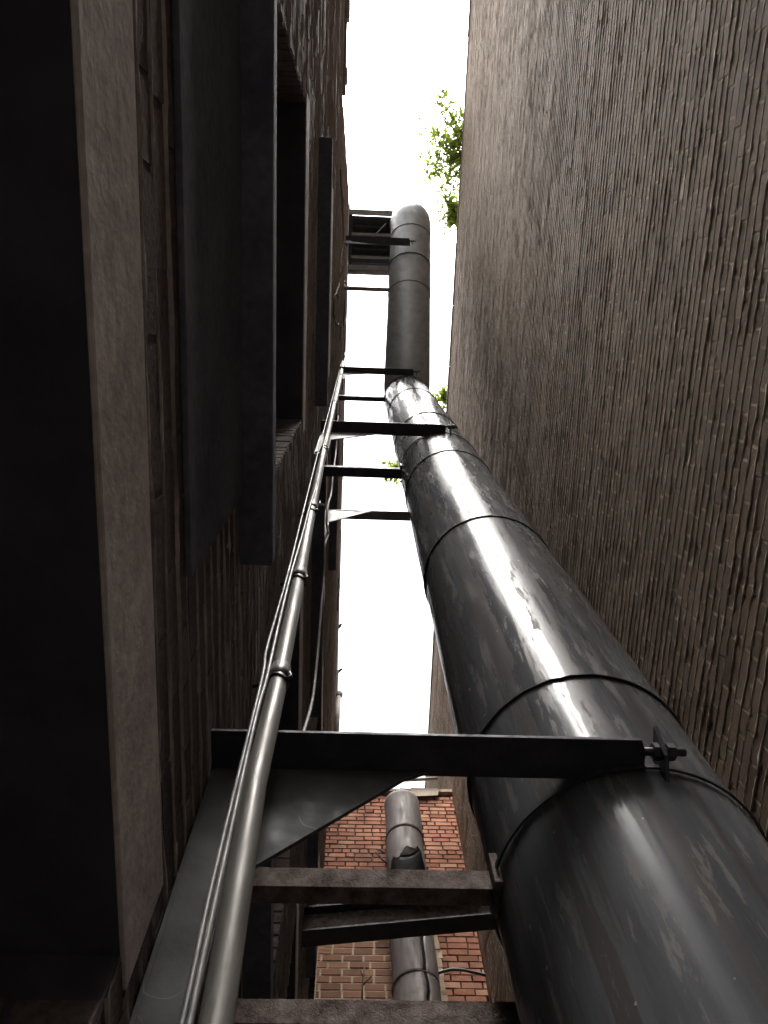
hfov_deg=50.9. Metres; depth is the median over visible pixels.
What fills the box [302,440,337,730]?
cable
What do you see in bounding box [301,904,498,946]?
steel beam
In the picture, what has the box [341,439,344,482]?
dead vine
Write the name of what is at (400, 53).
sky
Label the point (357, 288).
wall bracket
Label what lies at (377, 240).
wall bracket
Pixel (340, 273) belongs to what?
dead vine
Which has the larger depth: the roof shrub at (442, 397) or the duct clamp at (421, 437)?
the roof shrub at (442, 397)
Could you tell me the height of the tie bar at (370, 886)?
0.090 m
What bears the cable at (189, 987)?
attached to the brick building at (172, 238)
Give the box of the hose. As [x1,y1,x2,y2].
[438,968,485,976]
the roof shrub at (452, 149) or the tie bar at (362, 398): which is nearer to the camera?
the tie bar at (362, 398)
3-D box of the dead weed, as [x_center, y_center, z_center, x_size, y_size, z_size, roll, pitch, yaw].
[-0.181,4.735,8.117,0.125,0.396,0.014,2,-75,-2]
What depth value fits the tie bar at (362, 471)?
5.88 m
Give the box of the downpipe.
[375,789,440,1000]
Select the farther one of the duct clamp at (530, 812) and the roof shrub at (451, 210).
the roof shrub at (451, 210)
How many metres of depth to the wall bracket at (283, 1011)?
1.76 m
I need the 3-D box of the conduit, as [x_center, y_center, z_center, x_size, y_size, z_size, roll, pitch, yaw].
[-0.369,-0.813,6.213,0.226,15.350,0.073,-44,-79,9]
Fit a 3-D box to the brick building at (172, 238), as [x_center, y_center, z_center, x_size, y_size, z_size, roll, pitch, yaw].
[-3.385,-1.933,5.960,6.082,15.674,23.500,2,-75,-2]
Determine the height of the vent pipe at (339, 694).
1.530 m
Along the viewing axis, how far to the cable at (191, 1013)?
1.14 m
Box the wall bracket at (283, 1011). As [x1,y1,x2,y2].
[234,999,519,1023]
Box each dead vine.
[332,169,344,340]
[337,578,340,610]
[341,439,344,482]
[342,298,347,388]
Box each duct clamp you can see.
[384,376,427,407]
[388,251,430,269]
[400,432,476,486]
[493,764,767,946]
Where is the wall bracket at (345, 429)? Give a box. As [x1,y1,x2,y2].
[314,420,456,462]
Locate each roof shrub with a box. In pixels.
[380,460,401,485]
[415,86,463,204]
[432,385,446,408]
[434,191,457,241]
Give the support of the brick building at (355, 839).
on the ground
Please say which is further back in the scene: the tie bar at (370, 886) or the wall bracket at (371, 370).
the wall bracket at (371, 370)
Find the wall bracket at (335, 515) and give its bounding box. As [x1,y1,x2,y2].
[319,501,409,537]
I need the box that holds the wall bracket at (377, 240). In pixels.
[345,236,415,247]
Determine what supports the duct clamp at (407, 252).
attached to the ventilation duct
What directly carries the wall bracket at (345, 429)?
attached to the brick building at (172, 238)
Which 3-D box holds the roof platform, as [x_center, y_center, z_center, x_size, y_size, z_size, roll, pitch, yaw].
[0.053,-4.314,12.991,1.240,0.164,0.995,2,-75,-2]
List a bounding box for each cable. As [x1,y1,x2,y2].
[178,359,342,1023]
[185,352,345,1023]
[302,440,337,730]
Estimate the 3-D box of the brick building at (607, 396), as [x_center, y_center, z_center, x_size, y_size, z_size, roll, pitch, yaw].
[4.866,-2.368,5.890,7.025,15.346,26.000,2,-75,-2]
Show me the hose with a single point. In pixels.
(463, 970)
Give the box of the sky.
[338,0,468,788]
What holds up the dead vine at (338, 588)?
attached to the brick building at (172, 238)
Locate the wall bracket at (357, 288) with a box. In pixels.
[344,281,387,291]
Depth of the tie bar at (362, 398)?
10.33 m
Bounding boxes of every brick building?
[0,0,349,1023]
[314,788,489,1000]
[425,0,767,1001]
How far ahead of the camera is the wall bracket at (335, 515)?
6.00 m
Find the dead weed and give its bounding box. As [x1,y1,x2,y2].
[360,967,371,999]
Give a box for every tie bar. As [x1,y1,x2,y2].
[251,853,502,918]
[323,463,401,478]
[339,394,384,401]
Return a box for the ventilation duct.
[384,201,767,1023]
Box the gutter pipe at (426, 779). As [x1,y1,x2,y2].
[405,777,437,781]
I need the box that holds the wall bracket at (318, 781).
[129,726,686,1023]
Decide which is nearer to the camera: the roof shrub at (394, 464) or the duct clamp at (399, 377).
the duct clamp at (399, 377)
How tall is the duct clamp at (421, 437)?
0.012 m
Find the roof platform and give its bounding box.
[348,209,392,275]
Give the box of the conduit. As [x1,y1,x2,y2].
[198,352,346,1023]
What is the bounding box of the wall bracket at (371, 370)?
[337,366,419,381]
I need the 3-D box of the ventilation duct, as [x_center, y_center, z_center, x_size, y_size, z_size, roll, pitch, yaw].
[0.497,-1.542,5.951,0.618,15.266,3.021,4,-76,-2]
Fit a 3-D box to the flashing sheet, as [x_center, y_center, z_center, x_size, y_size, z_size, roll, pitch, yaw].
[0.579,4.018,11.565,0.420,0.210,0.012,2,-75,-2]
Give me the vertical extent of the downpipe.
3.920 m
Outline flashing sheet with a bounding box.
[411,788,437,796]
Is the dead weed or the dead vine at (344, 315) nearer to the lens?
the dead weed
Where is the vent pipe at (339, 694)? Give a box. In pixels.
[334,691,342,730]
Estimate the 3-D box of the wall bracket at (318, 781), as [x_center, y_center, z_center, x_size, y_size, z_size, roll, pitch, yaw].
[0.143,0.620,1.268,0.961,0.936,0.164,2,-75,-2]
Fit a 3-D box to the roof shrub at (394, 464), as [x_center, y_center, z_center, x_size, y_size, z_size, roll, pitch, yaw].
[0.589,-0.674,14.495,1.355,0.712,0.577,2,-75,-2]
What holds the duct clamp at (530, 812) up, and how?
attached to the ventilation duct

